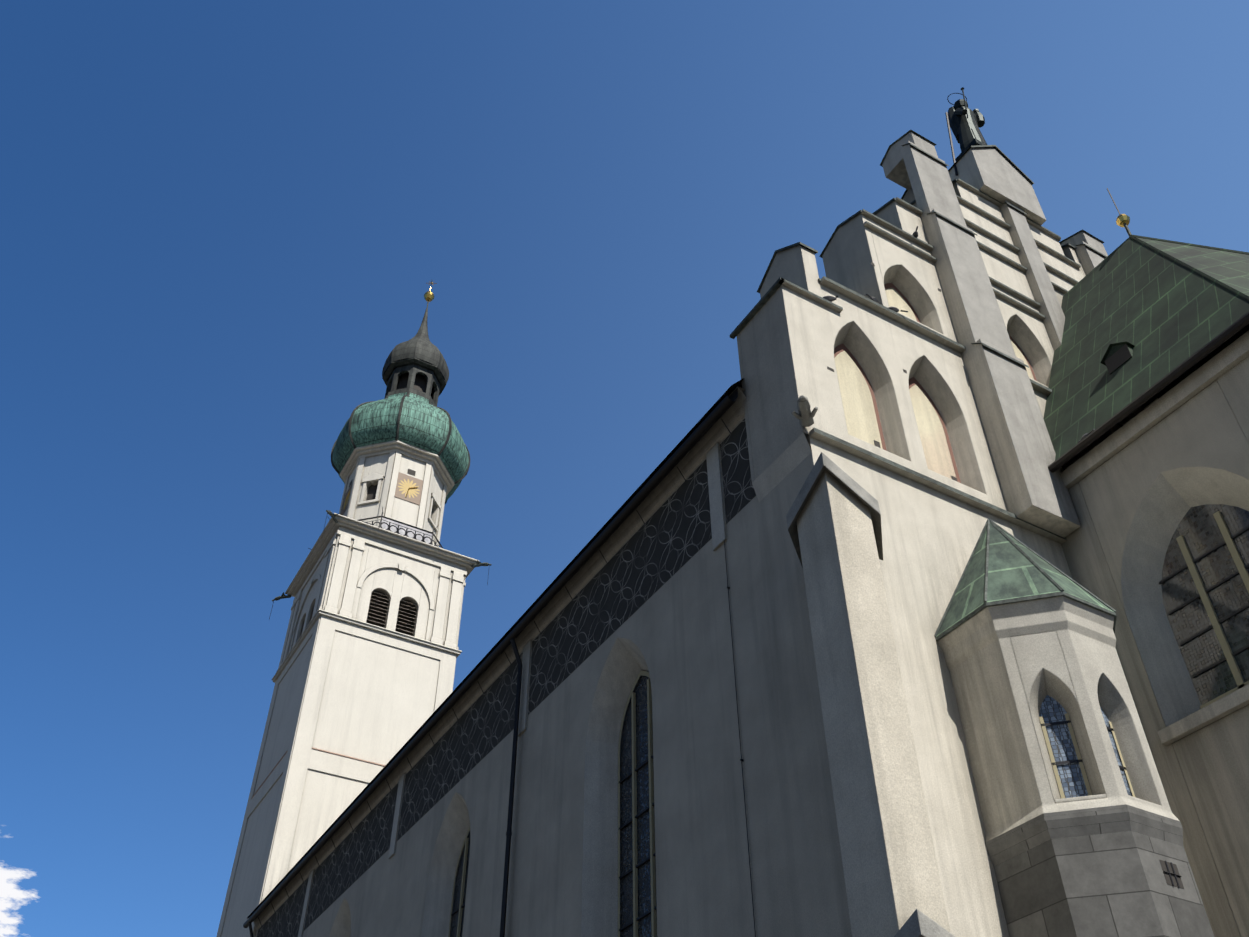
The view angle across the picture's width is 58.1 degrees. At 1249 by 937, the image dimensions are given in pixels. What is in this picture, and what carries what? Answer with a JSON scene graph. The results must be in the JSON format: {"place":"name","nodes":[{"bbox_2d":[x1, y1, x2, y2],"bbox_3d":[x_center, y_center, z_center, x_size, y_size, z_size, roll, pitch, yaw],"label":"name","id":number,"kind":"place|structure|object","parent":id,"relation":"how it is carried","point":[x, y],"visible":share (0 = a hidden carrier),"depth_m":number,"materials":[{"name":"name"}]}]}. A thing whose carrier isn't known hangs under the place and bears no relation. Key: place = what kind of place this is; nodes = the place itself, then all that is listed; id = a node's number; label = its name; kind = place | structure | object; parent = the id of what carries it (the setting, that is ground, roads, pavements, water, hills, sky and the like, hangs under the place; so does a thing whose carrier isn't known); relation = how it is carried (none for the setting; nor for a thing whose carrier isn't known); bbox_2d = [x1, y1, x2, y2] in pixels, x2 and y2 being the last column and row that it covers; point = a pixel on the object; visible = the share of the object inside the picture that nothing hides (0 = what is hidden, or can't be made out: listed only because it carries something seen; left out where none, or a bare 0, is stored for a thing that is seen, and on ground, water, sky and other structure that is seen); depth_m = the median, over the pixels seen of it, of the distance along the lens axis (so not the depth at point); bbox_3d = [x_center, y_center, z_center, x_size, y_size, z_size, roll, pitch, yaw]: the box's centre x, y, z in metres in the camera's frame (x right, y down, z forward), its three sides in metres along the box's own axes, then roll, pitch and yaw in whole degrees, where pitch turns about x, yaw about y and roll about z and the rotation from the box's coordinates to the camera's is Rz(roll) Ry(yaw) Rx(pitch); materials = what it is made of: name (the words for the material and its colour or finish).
{"place":"outdoors","nodes":[
{"label":"outdoors","id":0,"kind":"place"},
{"bbox_2d":[0,0,1248,936],"label":"sky","id":1,"kind":"structure","parent":0,"point":[222,222],"materials":[{"name":"blue"}]},
{"bbox_2d":[1043,188,1248,936],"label":"chapel","id":2,"kind":"structure","parent":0,"point":[1155,546],"depth_m":19.73,"materials":[{"name":"paint"}]},
{"label":"ground","id":3,"kind":"structure","parent":0,"visible":0},
{"bbox_2d":[216,609,461,936],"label":"tower shaft","id":4,"kind":"object","parent":3,"relation":"on","point":[355,704],"visible":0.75,"depth_m":49.37,"materials":[{"name":"white paint"}]},
{"bbox_2d":[277,513,478,670],"bbox_3d":[-12.707,7.650,56.826,7.740,5.330,7.740,21,-46,-22],"label":"belfry","id":5,"kind":"object","parent":4,"relation":"on","point":[367,573],"visible":0.48,"depth_m":54.97,"materials":[{"name":"white paint"}]},
{"bbox_2d":[309,507,442,549],"bbox_3d":[-12.718,5.088,59.095,7.358,1.514,7.358,21,-46,-22],"label":"balustrade","id":6,"kind":"object","parent":5,"relation":"on","point":[405,529],"visible":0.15,"depth_m":56.93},
{"bbox_2d":[269,510,491,618],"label":"gargoyles","id":7,"kind":"object","parent":5,"relation":"attached to","point":[333,516],"visible":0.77,"depth_m":57.32,"materials":[{"name":"black metal"}]},
{"bbox_2d":[339,440,454,546],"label":"octagonal tower","id":8,"kind":"structure","parent":5,"relation":"on","point":[403,482],"depth_m":60.25,"materials":[{"name":"white paint"}]},
{"bbox_2d":[333,392,468,501],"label":"onion dome","id":9,"kind":"structure","parent":8,"relation":"on","point":[424,424],"depth_m":61.77,"materials":[{"name":"green metal"}]},
{"bbox_2d":[331,391,469,503],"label":"dome ribs","id":10,"kind":"object","parent":9,"relation":"attached to","point":[398,425],"visible":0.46,"depth_m":62.44,"materials":[{"name":"metal"}]},
{"bbox_2d":[382,357,445,405],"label":"lantern","id":11,"kind":"object","parent":9,"relation":"on","point":[416,380],"visible":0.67,"depth_m":67.08,"materials":[{"name":"grey metal"}]},
{"bbox_2d":[382,308,448,396],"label":"cupola roof","id":12,"kind":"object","parent":11,"relation":"on","point":[419,345],"visible":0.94,"depth_m":67.90,"materials":[{"name":"grey metal"}]},
{"bbox_2d":[424,281,436,307],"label":"finial","id":13,"kind":"object","parent":12,"relation":"on","point":[428,296],"visible":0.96,"depth_m":73.33,"materials":[{"name":"gold metal"}]},
{"bbox_2d":[247,378,851,936],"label":"nave wall","id":14,"kind":"structure","parent":3,"relation":"on","point":[631,800],"depth_m":21.78,"materials":[{"name":"paint"}]},
{"bbox_2d":[243,387,755,936],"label":"gutter and pipes","id":15,"kind":"object","parent":14,"relation":"attached to","point":[681,451],"visible":0.98,"depth_m":25.74,"materials":[{"name":"grey metal"}]},
{"bbox_2d":[786,452,954,936],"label":"corner buttress","id":16,"kind":"structure","parent":3,"relation":"on","point":[893,885],"depth_m":13.87,"materials":[{"name":"paint"}]},
{"bbox_2d":[730,178,1143,936],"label":"gable wall","id":17,"kind":"structure","parent":3,"relation":"on","point":[896,430],"depth_m":21.23,"materials":[{"name":"beige paint"}]},
{"bbox_2d":[362,226,1094,545],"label":"pigeons","id":18,"kind":"object","parent":17,"relation":"on","point":[832,298],"visible":0.42,"depth_m":23.12,"materials":[{"name":"grey"}]},
{"bbox_2d":[791,395,817,426],"bbox_3d":[3.022,-0.981,19.013,0.442,0.228,0.686,0,-42,0],"label":"finial","id":19,"kind":"object","parent":17,"relation":"attached to","point":[805,415],"visible":1,"depth_m":18.96,"materials":[{"name":"stone"}]},
{"bbox_2d":[880,130,1157,537],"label":"gable pilasters","id":20,"kind":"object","parent":17,"relation":"attached to","point":[1034,489],"visible":0.69,"depth_m":25.48,"materials":[{"name":"grey stone"}]},
{"bbox_2d":[945,87,987,175],"bbox_3d":[9.996,-9.761,32.870,1.533,4.521,0.915,21,-46,-22],"label":"gable statue","id":21,"kind":"object","parent":20,"relation":"on","point":[965,123],"visible":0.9,"depth_m":33.10,"materials":[{"name":"grey stone"}]},
{"bbox_2d":[934,519,1213,936],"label":"stair turret","id":22,"kind":"object","parent":3,"relation":"on","point":[1083,829],"visible":1,"depth_m":15.61,"materials":[{"name":"paint"}]}
]}

